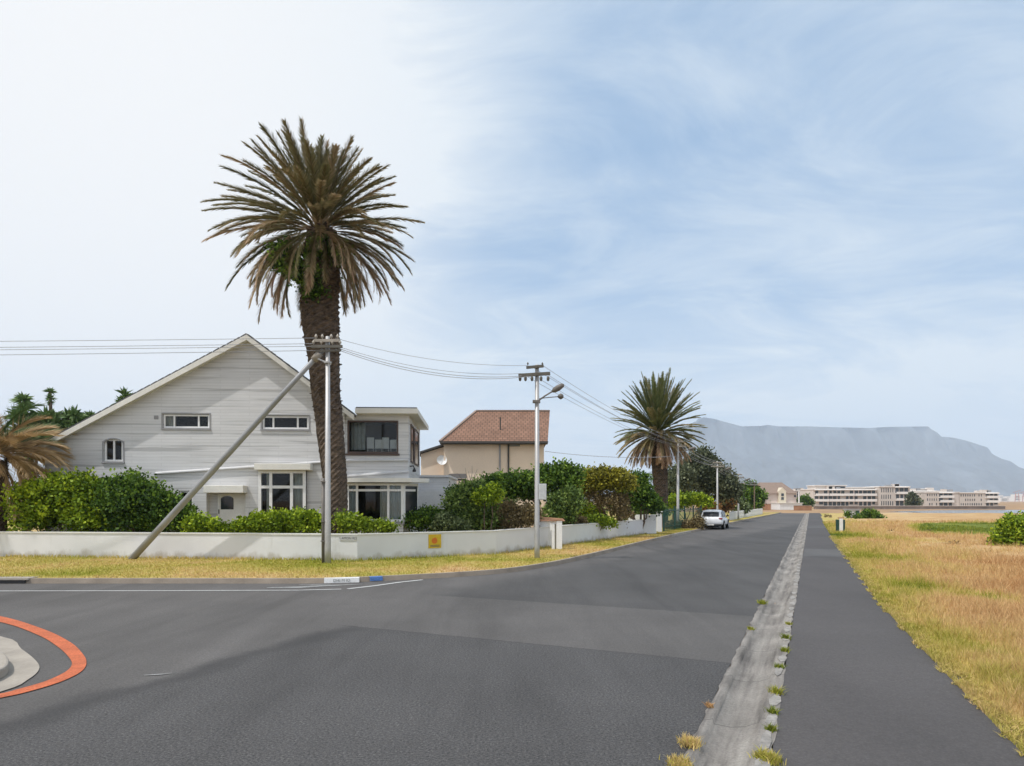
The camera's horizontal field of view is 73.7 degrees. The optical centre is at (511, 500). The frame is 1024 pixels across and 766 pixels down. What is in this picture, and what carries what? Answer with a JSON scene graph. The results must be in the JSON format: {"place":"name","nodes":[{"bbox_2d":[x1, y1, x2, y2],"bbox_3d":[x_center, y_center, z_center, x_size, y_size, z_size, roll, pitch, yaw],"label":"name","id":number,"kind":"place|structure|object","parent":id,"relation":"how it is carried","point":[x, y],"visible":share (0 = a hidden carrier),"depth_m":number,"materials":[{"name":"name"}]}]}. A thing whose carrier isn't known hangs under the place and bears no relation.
{"place":"outdoors","nodes":[
{"label":"outdoors","id":0,"kind":"place"},
{"bbox_2d":[113,386,133,403],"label":"yucca tree","id":1,"kind":"object","parent":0,"point":[124,392],"visible":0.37,"depth_m":42.79,"materials":[{"name":"green plant"}]},
{"bbox_2d":[0,511,779,577],"bbox_3d":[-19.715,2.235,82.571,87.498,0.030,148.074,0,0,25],"label":"verge","id":2,"kind":"structure","parent":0,"point":[503,559],"depth_m":23.09,"materials":[{"name":"yellow plant"}]},
{"bbox_2d":[2,391,44,530],"bbox_3d":[-26.899,-1.917,37.957,3.209,8.327,2.167,0,0,0],"label":"yucca tree","id":3,"kind":"object","parent":2,"relation":"on","point":[24,398],"visible":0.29,"depth_m":37.83,"materials":[{"name":"green plant"}]},
{"bbox_2d":[0,401,74,530],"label":"palm tree","id":4,"kind":"object","parent":2,"relation":"on","point":[14,440],"visible":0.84,"depth_m":28.78,"materials":[{"name":"brown plant"}]},
{"bbox_2d":[32,387,64,466],"bbox_3d":[-25.986,-2.113,38.343,2.840,8.699,2.537,0,0,0],"label":"yucca tree","id":5,"kind":"object","parent":2,"relation":"on","point":[55,416],"visible":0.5,"depth_m":38.35,"materials":[{"name":"green plant"}]},
{"bbox_2d":[0,466,114,531],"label":"shrub","id":6,"kind":"object","parent":2,"relation":"on","point":[40,510],"visible":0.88,"depth_m":27.97,"materials":[{"name":"green plant"}]},
{"bbox_2d":[45,404,89,430],"bbox_3d":[-25.327,-1.655,38.951,2.778,7.791,2.147,0,0,-21],"label":"yucca tree","id":7,"kind":"object","parent":2,"relation":"on","point":[73,416],"visible":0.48,"depth_m":38.76,"materials":[{"name":"green plant"}]},
{"bbox_2d":[55,465,202,532],"bbox_3d":[-16.274,0.352,29.322,6.392,3.806,3.388,0,0,0],"label":"shrub","id":8,"kind":"object","parent":2,"relation":"on","point":[137,499],"visible":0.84,"depth_m":28.55,"materials":[{"name":"green plant"}]},
{"bbox_2d":[176,511,233,532],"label":"hedge plant","id":9,"kind":"object","parent":2,"relation":"on","point":[200,523],"visible":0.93,"depth_m":27.35,"materials":[{"name":"green plant"}]},
{"bbox_2d":[128,348,323,559],"bbox_3d":[-10.640,-1.520,25.121,8.147,7.819,0.260,0,0,12],"label":"leaning pole","id":10,"kind":"object","parent":2,"relation":"on","point":[177,508],"visible":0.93,"depth_m":25.07,"materials":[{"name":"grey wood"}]},
{"bbox_2d":[30,333,429,533],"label":"corner house","id":11,"kind":"structure","parent":2,"relation":"on","point":[182,429],"depth_m":30.96,"materials":[{"name":"paint"}]},
{"bbox_2d":[101,438,124,463],"bbox_3d":[-17.941,-2.256,31.119,0.982,1.152,0.990,0,0,-3],"label":"window","id":12,"kind":"structure","parent":11,"relation":"in","point":[114,447],"depth_m":30.77,"materials":[{"name":"white glass"}]},
{"bbox_2d":[161,413,210,429],"bbox_3d":[-14.747,-3.593,31.287,2.192,0.771,0.990,0,0,-3],"label":"window","id":13,"kind":"structure","parent":11,"relation":"in","point":[172,421],"depth_m":30.96,"materials":[{"name":"white glass"}]},
{"bbox_2d":[218,494,244,525],"bbox_3d":[-12.803,0.832,31.326,1.349,2.337,0.138,0,0,-3],"label":"door","id":14,"kind":"structure","parent":11,"relation":"in","point":[230,506],"depth_m":31.31,"materials":[{"name":"white wood"}]},
{"bbox_2d":[258,470,306,532],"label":"window","id":15,"kind":"structure","parent":11,"relation":"in","point":[284,489],"depth_m":31.08,"materials":[{"name":"white glass"}]},
{"bbox_2d":[260,414,309,430],"bbox_3d":[-10.340,-3.560,31.518,2.223,0.751,0.990,0,0,-3],"label":"window","id":16,"kind":"structure","parent":11,"relation":"in","point":[294,422],"depth_m":31.19,"materials":[{"name":"white glass"}]},
{"bbox_2d":[346,421,399,455],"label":"window","id":17,"kind":"structure","parent":11,"relation":"in","point":[365,438],"depth_m":31.91,"materials":[{"name":"black glass"}]},
{"bbox_2d":[347,483,417,533],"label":"window","id":18,"kind":"structure","parent":11,"relation":"in","point":[376,500],"depth_m":31.05,"materials":[{"name":"white glass"}]},
{"bbox_2d":[410,424,413,463],"bbox_3d":[-4.825,-2.743,33.074,0.049,1.820,1.400,0,0,-3],"label":"window","id":19,"kind":"structure","parent":11,"relation":"in","point":[411,426],"depth_m":32.61,"materials":[{"name":"black glass"}]},
{"bbox_2d":[414,428,418,466],"bbox_3d":[-4.953,-2.743,35.520,0.049,1.820,2.300,0,0,-3],"label":"window","id":20,"kind":"structure","parent":11,"relation":"in","point":[416,434],"depth_m":35.45,"materials":[{"name":"black glass"}]},
{"bbox_2d":[222,505,333,532],"bbox_3d":[-9.322,1.203,27.385,4.605,2.114,1.655,0,0,0],"label":"hedge plant","id":21,"kind":"object","parent":2,"relation":"on","point":[292,520],"visible":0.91,"depth_m":27.07,"materials":[{"name":"green plant"}]},
{"bbox_2d":[201,115,424,533],"bbox_3d":[-8.355,-6.563,28.239,8.528,17.579,8.711,0,0,-45],"label":"palm tree","id":22,"kind":"object","parent":2,"relation":"on","point":[324,250],"visible":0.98,"depth_m":27.74,"materials":[{"name":"green plant"}]},
{"bbox_2d":[0,519,643,560],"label":"boundary wall","id":23,"kind":"structure","parent":2,"relation":"on","point":[363,546],"depth_m":26.62,"materials":[{"name":"paint"}]},
{"bbox_2d":[340,536,355,540],"bbox_3d":[-6.097,1.392,25.399,0.656,0.170,0.024,0,0,7],"label":"address sign","id":24,"kind":"object","parent":23,"relation":"attached to","point":[347,538],"visible":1,"depth_m":25.39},
{"bbox_2d":[428,534,440,547],"bbox_3d":[-3.045,1.592,26.964,0.540,0.540,0.035,0,0,-31],"label":"security sign","id":25,"kind":"object","parent":23,"relation":"attached to","point":[434,540],"visible":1,"depth_m":26.95,"materials":[{"name":"yellow plastic"}]},
{"bbox_2d":[311,334,342,562],"bbox_3d":[-6.556,-1.827,24.269,1.100,8.153,0.297,0,0,0],"label":"utility pole","id":26,"kind":"object","parent":2,"relation":"on","point":[326,519],"visible":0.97,"depth_m":24.21,"materials":[{"name":"metal"}]},
{"bbox_2d":[0,338,294,341],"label":"overhead cable","id":27,"kind":"object","parent":26,"relation":"attached to","point":[168,339],"visible":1,"depth_m":24.27,"materials":[{"name":"grey metal"}]},
{"bbox_2d":[2,346,310,349],"bbox_3d":[-27.631,-5.485,24.778,41.863,0.142,0.018,0,0,1],"label":"overhead cable","id":28,"kind":"object","parent":26,"relation":"attached to","point":[151,348],"visible":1,"depth_m":24.42,"materials":[{"name":"grey metal"}]},
{"bbox_2d":[0,343,312,347],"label":"overhead cable","id":29,"kind":"object","parent":26,"relation":"attached to","point":[158,345],"visible":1,"depth_m":24.33,"materials":[{"name":"grey metal"}]},
{"bbox_2d":[11,350,314,354],"bbox_3d":[-27.456,-5.305,24.853,42.214,0.149,0.018,0,0,1],"label":"overhead cable","id":30,"kind":"object","parent":26,"relation":"attached to","point":[168,352],"visible":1,"depth_m":24.46,"materials":[{"name":"grey metal"}]},
{"bbox_2d":[342,351,530,378],"bbox_3d":[-2.743,-4.992,25.259,7.352,0.816,0.022,0,0,-17],"label":"overhead cable","id":31,"kind":"object","parent":26,"relation":"attached to","point":[436,375],"visible":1,"depth_m":25.25,"materials":[{"name":"grey metal"}]},
{"bbox_2d":[331,508,400,533],"bbox_3d":[-5.855,1.262,27.439,2.862,1.976,1.340,0,0,0],"label":"hedge plant","id":32,"kind":"object","parent":2,"relation":"on","point":[347,522],"visible":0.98,"depth_m":27.21,"materials":[{"name":"green plant"}]},
{"bbox_2d":[396,504,442,531],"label":"shrub","id":33,"kind":"object","parent":2,"relation":"on","point":[421,519],"visible":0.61,"depth_m":31.03,"materials":[{"name":"green plant"}]},
{"bbox_2d":[418,475,457,531],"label":"garage","id":34,"kind":"structure","parent":2,"relation":"on","point":[430,492],"depth_m":37.42,"materials":[{"name":"paint"}]},
{"bbox_2d":[429,511,472,531],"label":"shrub","id":35,"kind":"object","parent":2,"relation":"on","point":[445,521],"visible":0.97,"depth_m":29.91,"materials":[{"name":"green plant"}]},
{"bbox_2d":[438,474,508,530],"bbox_3d":[-2.007,0.497,31.547,3.790,3.504,2.652,0,0,0],"label":"shrub","id":36,"kind":"object","parent":2,"relation":"on","point":[459,501],"visible":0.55,"depth_m":30.92,"materials":[{"name":"green plant"}]},
{"bbox_2d":[440,481,516,503],"bbox_3d":[-1.581,0.590,33.481,4.032,3.306,2.132,0,0,0],"label":"shrub","id":37,"kind":"object","parent":2,"relation":"on","point":[458,486],"visible":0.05,"depth_m":33.35,"materials":[{"name":"green plant"}]},
{"bbox_2d":[470,480,506,529],"bbox_3d":[-1.127,0.644,30.623,1.562,3.166,1.529,0,0,44],"label":"shrub","id":38,"kind":"object","parent":2,"relation":"on","point":[491,493],"visible":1,"depth_m":30.36,"materials":[{"name":"green plant"}]},
{"bbox_2d":[483,497,547,529],"bbox_3d":[-0.041,1.024,31.866,3.462,2.458,2.449,0,0,0],"label":"shrub","id":39,"kind":"object","parent":2,"relation":"on","point":[521,515],"visible":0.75,"depth_m":31.36,"materials":[{"name":"brown plant"}]},
{"bbox_2d":[474,456,589,513],"bbox_3d":[1.056,-0.057,36.985,6.366,4.710,2.351,0,0,0],"label":"garden tree","id":40,"kind":"object","parent":2,"relation":"on","point":[520,484],"visible":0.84,"depth_m":36.52,"materials":[{"name":"green plant"}]},
{"bbox_2d":[518,362,563,557],"bbox_3d":[1.143,-1.549,26.619,1.800,7.599,1.061,0,0,0],"label":"utility pole","id":41,"kind":"object","parent":2,"relation":"on","point":[540,491],"visible":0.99,"depth_m":26.35,"materials":[{"name":"metal"}]},
{"bbox_2d":[338,348,518,376],"bbox_3d":[-2.843,-5.063,25.259,7.160,0.787,0.022,0,0,-17],"label":"overhead cable","id":42,"kind":"object","parent":41,"relation":"attached to","point":[422,370],"visible":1,"depth_m":25.09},
{"bbox_2d":[336,338,527,365],"bbox_3d":[-2.823,-5.459,25.259,7.196,0.634,0.016,0,0,-17],"label":"overhead cable","id":43,"kind":"object","parent":41,"relation":"attached to","point":[440,360],"visible":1,"depth_m":25.31,"materials":[{"name":"grey metal"}]},
{"bbox_2d":[540,517,564,545],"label":"gate pillar","id":44,"kind":"structure","parent":2,"relation":"on","point":[545,522],"depth_m":32.73,"materials":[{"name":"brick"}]},
{"bbox_2d":[549,519,562,548],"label":"gate pillar","id":45,"kind":"structure","parent":2,"relation":"on","point":[556,528],"depth_m":31.19,"materials":[{"name":"paint"}]},
{"bbox_2d":[540,482,589,524],"bbox_3d":[2.706,0.631,35.980,2.598,3.214,2.280,0,0,19],"label":"shrub","id":46,"kind":"object","parent":2,"relation":"on","point":[566,503],"visible":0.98,"depth_m":35.55,"materials":[{"name":"green plant"}]},
{"bbox_2d":[567,512,588,524],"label":"shrub","id":47,"kind":"object","parent":2,"relation":"on","point":[581,519],"visible":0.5,"depth_m":36.97,"materials":[{"name":"green plant"}]},
{"bbox_2d":[576,502,608,515],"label":"shrub","id":48,"kind":"object","parent":2,"relation":"on","point":[592,510],"visible":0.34,"depth_m":42.55,"materials":[{"name":"green plant"}]},
{"bbox_2d":[579,513,620,530],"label":"shrub","id":49,"kind":"object","parent":2,"relation":"on","point":[602,520],"visible":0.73,"depth_m":38.30,"materials":[{"name":"green plant"}]},
{"bbox_2d":[577,461,639,527],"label":"garden tree","id":50,"kind":"object","parent":2,"relation":"on","point":[600,480],"visible":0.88,"depth_m":40.57,"materials":[{"name":"green plant"}]},
{"bbox_2d":[605,468,670,526],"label":"garden tree","id":51,"kind":"object","parent":2,"relation":"on","point":[647,497],"visible":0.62,"depth_m":44.49,"materials":[{"name":"green plant"}]},
{"bbox_2d":[628,515,655,533],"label":"return wall","id":52,"kind":"structure","parent":2,"relation":"on","point":[650,525],"depth_m":45.62,"materials":[{"name":"white paint"}]},
{"bbox_2d":[611,367,707,527],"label":"palm tree","id":53,"kind":"object","parent":2,"relation":"on","point":[654,404],"visible":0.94,"depth_m":55.98,"materials":[{"name":"green plant"}]},
{"bbox_2d":[667,456,697,519],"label":"conifer tree","id":54,"kind":"object","parent":2,"relation":"on","point":[687,474],"visible":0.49,"depth_m":72.75,"materials":[{"name":"green plant"}]},
{"bbox_2d":[663,505,701,531],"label":"palisade fence","id":55,"kind":"object","parent":2,"relation":"on","point":[690,513],"visible":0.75,"depth_m":52.43,"materials":[{"name":"green metal"}]},
{"bbox_2d":[670,441,695,520],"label":"utility pole","id":56,"kind":"object","parent":2,"relation":"on","point":[677,491],"visible":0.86,"depth_m":54.51,"materials":[{"name":"metal"}]},
{"bbox_2d":[662,512,706,529],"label":"shrub","id":57,"kind":"object","parent":2,"relation":"on","point":[697,522],"visible":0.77,"depth_m":54.17,"materials":[{"name":"brown plant"}]},
{"bbox_2d":[668,489,717,518],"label":"shrub","id":58,"kind":"object","parent":2,"relation":"on","point":[689,499],"visible":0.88,"depth_m":63.05,"materials":[{"name":"green plant"}]},
{"bbox_2d":[695,502,721,514],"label":"shrub","id":59,"kind":"object","parent":2,"relation":"on","point":[714,508],"visible":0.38,"depth_m":69.61,"materials":[{"name":"orange plant"}]},
{"bbox_2d":[679,443,746,505],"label":"conifer tree","id":60,"kind":"object","parent":2,"relation":"on","point":[729,486],"visible":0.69,"depth_m":76.50,"materials":[{"name":"green plant"}]},
{"bbox_2d":[711,461,731,509],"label":"utility pole","id":61,"kind":"object","parent":2,"relation":"on","point":[717,466],"visible":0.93,"depth_m":67.92,"materials":[{"name":"metal"}]},
{"bbox_2d":[718,498,737,516],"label":"shrub","id":62,"kind":"object","parent":2,"relation":"on","point":[727,507],"visible":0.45,"depth_m":81.50,"materials":[{"name":"orange plant"}]},
{"bbox_2d":[718,497,752,513],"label":"shrub","id":63,"kind":"object","parent":2,"relation":"on","point":[744,507],"visible":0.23,"depth_m":91.33,"materials":[{"name":"green plant"}]},
{"bbox_2d":[729,508,762,519],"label":"boundary wall","id":64,"kind":"structure","parent":2,"relation":"on","point":[733,514],"depth_m":90.78,"materials":[{"name":"white paint"}]},
{"bbox_2d":[740,479,768,508],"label":"garden tree","id":65,"kind":"object","parent":2,"relation":"on","point":[761,496],"visible":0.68,"depth_m":116.83,"materials":[{"name":"green plant"}]},
{"bbox_2d":[0,513,804,765],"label":"road","id":66,"kind":"structure","parent":0,"point":[623,657],"depth_m":9.86,"materials":[{"name":"grey asphalt"}]},
{"bbox_2d":[0,636,38,691],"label":"traffic island","id":67,"kind":"object","parent":66,"relation":"on","point":[23,666],"visible":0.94,"depth_m":9.69,"materials":[{"name":"concrete"}]},
{"bbox_2d":[0,651,8,678],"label":"kerb","id":68,"kind":"structure","parent":67,"relation":"on","point":[4,665],"depth_m":9.19,"materials":[{"name":"concrete"}]},
{"bbox_2d":[0,616,85,697],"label":"road marking","id":69,"kind":"object","parent":66,"relation":"on","point":[74,653],"visible":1,"depth_m":10.39,"materials":[{"name":"orange paint"}]},
{"bbox_2d":[80,589,331,590],"bbox_3d":[-32.260,2.340,17.933,55.480,0.001,0.473,0,0,0],"label":"road marking","id":70,"kind":"object","parent":66,"relation":"on","point":[182,590],"visible":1,"depth_m":17.82,"materials":[{"name":"paint"}]},
{"bbox_2d":[267,584,355,587],"bbox_3d":[-5.372,2.339,18.703,2.555,0.001,0.420,0,0,-21],"label":"road marking","id":71,"kind":"object","parent":66,"relation":"on","point":[309,586],"visible":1,"depth_m":18.65,"materials":[{"name":"paint"}]},
{"bbox_2d":[0,512,780,583],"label":"kerb","id":72,"kind":"structure","parent":66,"relation":"on","point":[260,580],"depth_m":19.43,"materials":[{"name":"grey concrete"}]},
{"bbox_2d":[0,576,36,582],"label":"storm inlet","id":73,"kind":"object","parent":72,"relation":"in","point":[14,579],"visible":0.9,"depth_m":19.37,"materials":[{"name":"white concrete"}]},
{"bbox_2d":[324,577,358,582],"bbox_3d":[-4.888,2.275,19.618,0.980,0.139,0.166,0,0,-11],"label":"kerb sign","id":74,"kind":"object","parent":72,"relation":"attached to","point":[341,580],"visible":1,"depth_m":19.56,"materials":[{"name":"white paint"}]},
{"bbox_2d":[701,510,728,528],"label":"parked car","id":75,"kind":"object","parent":66,"relation":"on","point":[716,518],"visible":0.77,"depth_m":56.04,"materials":[{"name":"paint"}]},
{"bbox_2d":[420,410,549,527],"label":"beige house","id":76,"kind":"structure","parent":0,"point":[486,441],"depth_m":48.00,"materials":[{"name":"paint"}]},
{"bbox_2d":[0,0,1023,498],"label":"sky","id":77,"kind":"structure","parent":0,"point":[804,212],"materials":[{"name":"blue"}]},
{"bbox_2d":[8,501,1023,749],"bbox_3d":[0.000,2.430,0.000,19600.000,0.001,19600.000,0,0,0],"label":"ground","id":78,"kind":"structure","parent":0,"point":[1014,505],"depth_m":172.21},
{"bbox_2d":[683,513,808,765],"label":"concrete strip","id":79,"kind":"object","parent":78,"relation":"on","point":[731,730],"visible":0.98,"depth_m":8.87,"materials":[{"name":"grey concrete"}]},
{"bbox_2d":[659,752,694,765],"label":"weed tuft","id":80,"kind":"object","parent":79,"relation":"on","point":[678,761],"visible":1,"depth_m":6.02,"materials":[{"name":"yellow plant"}]},
{"bbox_2d":[676,733,705,750],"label":"weed tuft","id":81,"kind":"object","parent":79,"relation":"on","point":[691,742],"visible":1,"depth_m":6.49,"materials":[{"name":"yellow plant"}]},
{"bbox_2d":[754,758,769,765],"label":"kerb stone","id":82,"kind":"object","parent":79,"relation":"on","point":[759,763],"visible":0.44,"depth_m":5.98,"materials":[{"name":"grey stone"}]},
{"bbox_2d":[759,730,771,751],"bbox_3d":[2.442,2.324,6.557,0.103,0.052,0.632,0,0,24],"label":"kerb stone","id":83,"kind":"object","parent":79,"relation":"on","point":[766,739],"visible":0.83,"depth_m":6.55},
{"bbox_2d":[746,744,786,765],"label":"weed tuft","id":84,"kind":"object","parent":79,"relation":"on","point":[772,758],"visible":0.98,"depth_m":6.08,"materials":[{"name":"green plant"}]},
{"bbox_2d":[761,704,780,714],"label":"weed tuft","id":85,"kind":"object","parent":79,"relation":"on","point":[771,710],"visible":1,"depth_m":7.43,"materials":[{"name":"green plant"}]},
{"bbox_2d":[765,714,777,724],"bbox_3d":[2.757,2.330,7.249,0.104,0.040,0.563,0,0,28],"label":"kerb stone","id":86,"kind":"object","parent":79,"relation":"on","point":[771,718],"visible":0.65,"depth_m":7.21,"materials":[{"name":"grey stone"}]},
{"bbox_2d":[769,695,780,705],"bbox_3d":[3.046,2.328,7.907,0.134,0.044,0.492,0,0,19],"label":"kerb stone","id":87,"kind":"object","parent":79,"relation":"on","point":[774,700],"visible":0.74,"depth_m":7.89,"materials":[{"name":"grey stone"}]},
{"bbox_2d":[765,684,786,695],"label":"weed tuft","id":88,"kind":"object","parent":79,"relation":"on","point":[775,690],"visible":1,"depth_m":8.24,"materials":[{"name":"green plant"}]},
{"bbox_2d":[796,492,815,506],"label":"garden tree","id":89,"kind":"object","parent":78,"relation":"on","point":[807,499],"visible":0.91,"depth_m":218.84,"materials":[{"name":"green plant"}]},
{"bbox_2d":[904,491,923,505],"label":"garden tree","id":90,"kind":"object","parent":78,"relation":"on","point":[911,498],"visible":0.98,"depth_m":283.97,"materials":[{"name":"green plant"}]},
{"bbox_2d":[757,482,801,509],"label":"house","id":91,"kind":"structure","parent":0,"point":[781,496],"depth_m":188.00,"materials":[{"name":"paint"}]},
{"bbox_2d":[546,417,1023,500],"bbox_3d":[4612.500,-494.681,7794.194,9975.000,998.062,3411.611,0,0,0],"label":"mountain","id":92,"kind":"structure","parent":0,"point":[921,457],"depth_m":7475.49,"materials":[{"name":"grey stone"}]},
{"bbox_2d":[793,505,811,510],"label":"brick wall","id":93,"kind":"structure","parent":0,"point":[802,507],"depth_m":170.00,"materials":[{"name":"brick"}]},
{"bbox_2d":[803,549,844,556],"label":"pavement","id":94,"kind":"structure","parent":0,"point":[823,552],"depth_m":30.04,"materials":[{"name":"grey concrete"}]},
{"bbox_2d":[800,485,876,505],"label":"apartment building","id":95,"kind":"structure","parent":0,"point":[832,495],"depth_m":299.90,"materials":[{"name":"paint"}]},
{"bbox_2d":[871,484,910,505],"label":"apartment building","id":96,"kind":"structure","parent":0,"point":[891,495],"depth_m":298.00,"materials":[{"name":"paint"}]},
{"bbox_2d":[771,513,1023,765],"bbox_3d":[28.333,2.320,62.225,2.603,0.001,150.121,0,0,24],"label":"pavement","id":97,"kind":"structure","parent":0,"point":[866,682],"depth_m":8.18,"materials":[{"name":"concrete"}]},
{"bbox_2d":[814,506,1004,508],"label":"retaining wall","id":98,"kind":"structure","parent":0,"point":[911,507],"depth_m":195.00,"materials":[{"name":"stone"}]},
{"bbox_2d":[820,513,1023,756],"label":"grass field","id":99,"kind":"structure","parent":0,"point":[934,517],"depth_m":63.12,"materials":[{"name":"yellow plant"}]},
{"bbox_2d":[836,517,844,530],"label":"utility marker","id":100,"kind":"object","parent":99,"relation":"on","point":[840,524],"visible":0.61,"depth_m":50.09,"materials":[{"name":"green paint"}]},
{"bbox_2d":[842,510,861,518],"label":"field bush","id":101,"kind":"object","parent":99,"relation":"on","point":[846,514],"visible":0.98,"depth_m":87.87,"materials":[{"name":"green plant"}]},
{"bbox_2d":[855,507,886,518],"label":"field bush","id":102,"kind":"object","parent":99,"relation":"on","point":[869,513],"visible":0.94,"depth_m":89.48,"materials":[{"name":"green plant"}]},
{"bbox_2d":[983,510,1023,545],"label":"field bush","id":103,"kind":"object","parent":99,"relation":"on","point":[1009,527],"visible":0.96,"depth_m":32.69,"materials":[{"name":"green plant"}]},
{"bbox_2d":[910,488,937,491],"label":"apartment building","id":104,"kind":"structure","parent":0,"point":[923,490],"depth_m":312.00,"materials":[{"name":"paint"}]},
{"bbox_2d":[914,489,958,505],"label":"apartment building","id":105,"kind":"structure","parent":0,"point":[945,497],"depth_m":300.00,"materials":[{"name":"paint"}]},
{"bbox_2d":[888,510,1023,512],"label":"lagoon","id":106,"kind":"structure","parent":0,"point":[968,511],"depth_m":154.09,"materials":[{"name":"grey liquid"}]},
{"bbox_2d":[959,490,999,505],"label":"apartment building","id":107,"kind":"structure","parent":0,"point":[983,498],"depth_m":300.00,"materials":[{"name":"paint"}]},
{"label":"driveway","id":108,"kind":"structure","parent":0,"visible":0},
{"bbox_2d":[656,511,662,531],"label":"gate pillar","id":109,"kind":"structure","parent":108,"relation":"on","point":[658,523],"depth_m":48.06,"materials":[{"name":"white paint"}]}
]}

